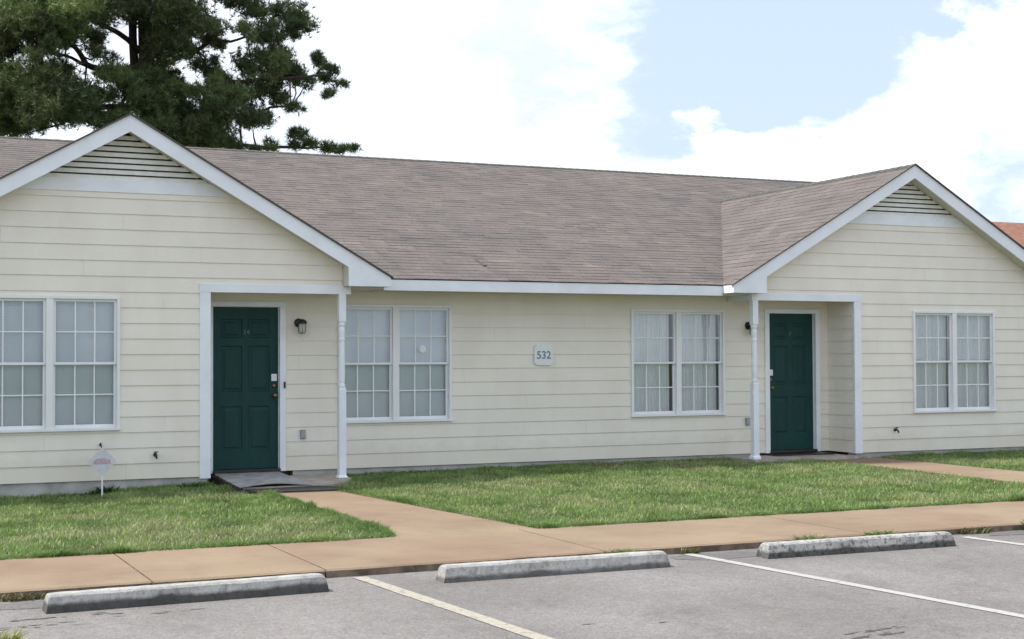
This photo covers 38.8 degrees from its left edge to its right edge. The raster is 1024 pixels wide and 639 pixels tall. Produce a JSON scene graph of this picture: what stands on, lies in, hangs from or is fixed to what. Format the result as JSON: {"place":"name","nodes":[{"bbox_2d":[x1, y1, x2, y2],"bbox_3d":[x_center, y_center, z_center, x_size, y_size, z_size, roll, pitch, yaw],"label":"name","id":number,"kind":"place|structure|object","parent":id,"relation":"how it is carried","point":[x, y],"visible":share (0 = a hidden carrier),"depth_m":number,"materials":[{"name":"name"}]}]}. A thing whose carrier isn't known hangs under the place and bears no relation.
{"place":"outdoors","nodes":[
{"label":"outdoors","id":0,"kind":"place"},
{"bbox_2d":[0,530,1023,638],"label":"parking lot","id":1,"kind":"structure","parent":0,"point":[700,599],"depth_m":9.12,"materials":[{"name":"grey asphalt"}]},
{"bbox_2d":[0,625,36,638],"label":"weed","id":2,"kind":"object","parent":1,"relation":"on","point":[6,635],"visible":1,"depth_m":7.75,"materials":[{"name":"green plant"}]},
{"bbox_2d":[0,591,46,601],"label":"weed","id":3,"kind":"object","parent":1,"relation":"on","point":[15,597],"visible":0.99,"depth_m":9.45,"materials":[{"name":"green plant"}]},
{"bbox_2d":[42,573,328,613],"bbox_3d":[-2.081,1.761,9.429,1.830,0.117,0.175,1,-2,-26],"label":"wheel stop","id":4,"kind":"object","parent":1,"relation":"on","point":[127,597],"visible":1,"depth_m":9.34,"materials":[{"name":"concrete"}]},
{"bbox_2d":[0,608,904,638],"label":"asphalt stain","id":5,"kind":"object","parent":1,"relation":"on","point":[885,633],"visible":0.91,"depth_m":8.49,"materials":[{"name":"grey asphalt"}]},
{"bbox_2d":[352,576,553,638],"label":"stall line","id":6,"kind":"object","parent":1,"relation":"on","point":[486,619],"visible":1,"depth_m":9.02,"materials":[{"name":"white paint"}]},
{"bbox_2d":[0,531,1023,609],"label":"asphalt patch","id":7,"kind":"object","parent":1,"relation":"on","point":[39,604],"visible":0.67,"depth_m":11.34,"materials":[{"name":"grey asphalt"}]},
{"bbox_2d":[435,551,670,582],"bbox_3d":[0.322,1.780,10.546,1.810,0.117,0.176,0,-2,-24],"label":"wheel stop","id":8,"kind":"object","parent":1,"relation":"on","point":[504,569],"visible":1,"depth_m":10.45,"materials":[{"name":"concrete"}]},
{"bbox_2d":[600,547,636,553],"bbox_3d":[0.844,1.814,11.314,0.384,0.086,0.240,0,-2,-24],"label":"weed","id":9,"kind":"object","parent":1,"relation":"on","point":[621,551],"visible":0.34,"depth_m":11.31,"materials":[{"name":"green plant"}]},
{"bbox_2d":[679,547,700,553],"bbox_3d":[1.425,1.835,11.577,0.211,0.052,0.142,0,-2,3],"label":"weed","id":10,"kind":"object","parent":1,"relation":"on","point":[689,551],"visible":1,"depth_m":11.57,"materials":[{"name":"green plant"}]},
{"bbox_2d":[791,533,827,539],"bbox_3d":[2.473,1.819,12.078,0.404,0.103,0.256,0,-2,-24],"label":"weed","id":11,"kind":"object","parent":1,"relation":"on","point":[805,537],"visible":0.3,"depth_m":12.06,"materials":[{"name":"green plant"}]},
{"bbox_2d":[685,553,1023,617],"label":"stall line","id":12,"kind":"object","parent":1,"relation":"on","point":[883,590],"visible":1,"depth_m":9.81,"materials":[{"name":"white paint"}]},
{"bbox_2d":[756,531,955,558],"bbox_3d":[2.779,1.799,11.676,1.820,0.118,0.176,0,-2,-23],"label":"wheel stop","id":13,"kind":"object","parent":1,"relation":"on","point":[830,546],"visible":1,"depth_m":11.58,"materials":[{"name":"concrete"}]},
{"bbox_2d":[864,529,903,535],"bbox_3d":[3.150,1.824,12.361,0.420,0.102,0.257,0,-2,-24],"label":"weed","id":14,"kind":"object","parent":1,"relation":"on","point":[879,533],"visible":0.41,"depth_m":12.37,"materials":[{"name":"green plant"}]},
{"bbox_2d":[960,526,992,534],"bbox_3d":[4.075,1.847,12.799,0.388,0.071,0.194,0,-2,-11],"label":"weed","id":15,"kind":"object","parent":1,"relation":"on","point":[976,531],"visible":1,"depth_m":12.79,"materials":[{"name":"green plant"}]},
{"bbox_2d":[963,536,1023,544],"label":"stall line","id":16,"kind":"object","parent":1,"relation":"on","point":[993,540],"visible":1,"depth_m":12.28,"materials":[{"name":"white paint"}]},
{"bbox_2d":[0,449,1023,559],"bbox_3d":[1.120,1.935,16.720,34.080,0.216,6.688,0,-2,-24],"label":"grass","id":17,"kind":"structure","parent":0,"point":[276,502],"depth_m":15.50,"materials":[{"name":"green plant"}]},
{"bbox_2d":[89,448,115,496],"bbox_3d":[-4.665,1.774,16.570,0.300,0.618,0.020,0,-2,-24],"label":"yard sign","id":18,"kind":"object","parent":17,"relation":"on","point":[102,461],"visible":0.96,"depth_m":16.57,"materials":[{"name":"white plastic"}]},
{"bbox_2d":[88,484,120,494],"bbox_3d":[-4.717,1.974,16.827,0.462,0.174,0.388,0,-2,-24],"label":"weed","id":19,"kind":"object","parent":17,"relation":"on","point":[108,490],"visible":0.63,"depth_m":16.82,"materials":[{"name":"green plant"}]},
{"bbox_2d":[174,481,213,488],"bbox_3d":[-3.775,1.966,17.291,0.571,0.125,0.298,0,-2,-24],"label":"weed","id":20,"kind":"object","parent":17,"relation":"on","point":[195,484],"visible":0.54,"depth_m":17.27,"materials":[{"name":"green plant"}]},
{"bbox_2d":[0,501,1023,599],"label":"sidewalk","id":21,"kind":"structure","parent":0,"point":[380,555],"depth_m":11.55,"materials":[{"name":"concrete"}]},
{"bbox_2d":[4,0,1023,222],"label":"sky","id":22,"kind":"structure","parent":0,"point":[794,90],"materials":[{"name":"white"}]},
{"bbox_2d":[280,458,1023,535],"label":"front path","id":23,"kind":"structure","parent":0,"point":[402,519],"depth_m":14.64,"materials":[{"name":"concrete"}]},
{"bbox_2d":[245,486,337,493],"bbox_3d":[-2.501,1.950,16.702,1.060,0.018,0.580,0,-2,-24],"label":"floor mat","id":24,"kind":"object","parent":23,"relation":"on","point":[303,489],"visible":1,"depth_m":16.61,"materials":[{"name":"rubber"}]},
{"bbox_2d":[992,222,1023,246],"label":"house","id":25,"kind":"structure","parent":0,"point":[1015,231],"depth_m":64.89,"materials":[{"name":"tile"}]},
{"label":"ground","id":26,"kind":"structure","parent":0,"visible":0},
{"bbox_2d":[0,0,363,155],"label":"pine tree","id":27,"kind":"object","parent":26,"relation":"on","point":[39,94],"visible":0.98,"depth_m":32.77,"materials":[{"name":"green plant"}]},
{"bbox_2d":[0,113,1023,497],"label":"house","id":28,"kind":"structure","parent":26,"relation":"on","point":[160,291],"depth_m":20.14,"materials":[{"name":"beige wood"}]},
{"bbox_2d":[0,295,120,432],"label":"window","id":29,"kind":"structure","parent":28,"relation":"in","point":[60,355],"depth_m":16.89,"materials":[{"name":"glass"}]},
{"bbox_2d":[211,301,285,473],"bbox_3d":[-3.341,0.849,18.376,0.974,2.148,0.157,0,-2,-24],"label":"door","id":30,"kind":"structure","parent":28,"relation":"in","point":[248,339],"depth_m":18.40,"materials":[{"name":"green wood"}]},
{"bbox_2d":[211,471,311,491],"bbox_3d":[-3.041,1.987,17.574,0.870,0.171,1.515,0,-2,-24],"label":"ramp","id":31,"kind":"object","parent":28,"relation":"on","point":[239,482],"depth_m":17.55,"materials":[{"name":"concrete"}]},
{"bbox_2d":[294,318,306,333],"bbox_3d":[-2.688,0.084,18.567,0.142,0.200,0.166,0,-2,-24],"label":"wall lamp","id":32,"kind":"object","parent":28,"relation":"attached to","point":[300,324],"visible":1,"depth_m":18.52,"materials":[{"name":"black metal"}]},
{"bbox_2d":[300,430,305,438],"bbox_3d":[-2.672,1.468,18.611,0.072,0.116,0.042,0,-2,-24],"label":"outlet cover","id":33,"kind":"object","parent":28,"relation":"attached to","point":[302,434],"visible":1,"depth_m":18.59,"materials":[{"name":"grey plastic"}]},
{"bbox_2d":[335,304,452,422],"bbox_3d":[-1.566,0.581,19.242,1.608,1.585,0.226,0,-2,-24],"label":"window","id":34,"kind":"structure","parent":28,"relation":"in","point":[398,358],"depth_m":19.24,"materials":[{"name":"glass"}]},
{"bbox_2d":[534,345,552,364],"bbox_3d":[0.435,0.490,20.056,0.284,0.284,0.027,0,-2,-24],"label":"number sign","id":35,"kind":"object","parent":28,"relation":"attached to","point":[543,354],"visible":1,"depth_m":20.05,"materials":[{"name":"white plastic"}]},
{"bbox_2d":[630,309,725,416],"bbox_3d":[2.364,0.624,21.033,1.582,1.571,0.226,0,-2,-24],"label":"window","id":36,"kind":"structure","parent":28,"relation":"in","point":[690,381],"depth_m":21.03,"materials":[{"name":"glass"}]},
{"bbox_2d":[745,417,749,424],"bbox_3d":[3.468,1.500,21.409,0.072,0.116,0.042,0,-2,-24],"label":"outlet cover","id":37,"kind":"object","parent":28,"relation":"attached to","point":[747,420],"visible":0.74,"depth_m":21.39,"materials":[{"name":"grey plastic"}]},
{"bbox_2d":[745,322,750,333],"bbox_3d":[3.527,0.131,21.399,0.142,0.200,0.166,0,-2,-24],"label":"wall lamp","id":38,"kind":"object","parent":28,"relation":"attached to","point":[747,326],"visible":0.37,"depth_m":21.43,"materials":[{"name":"black metal"}]},
{"bbox_2d":[764,309,820,452],"bbox_3d":[4.179,0.915,21.805,0.986,2.139,0.150,0,-2,-24],"label":"door","id":39,"kind":"structure","parent":28,"relation":"in","point":[791,336],"depth_m":21.84,"materials":[{"name":"green wood"}]},
{"bbox_2d":[769,452,834,455],"bbox_3d":[4.299,1.999,21.591,0.990,0.020,0.278,0,-2,-24],"label":"floor mat","id":40,"kind":"object","parent":28,"relation":"on","point":[797,454],"visible":1,"depth_m":21.58,"materials":[{"name":"fabric"}]},
{"bbox_2d":[912,310,996,412],"bbox_3d":[6.730,0.645,22.329,1.607,1.585,0.226,0,-2,-24],"label":"window","id":41,"kind":"structure","parent":28,"relation":"in","point":[954,351],"depth_m":22.34,"materials":[{"name":"glass"}]}
]}

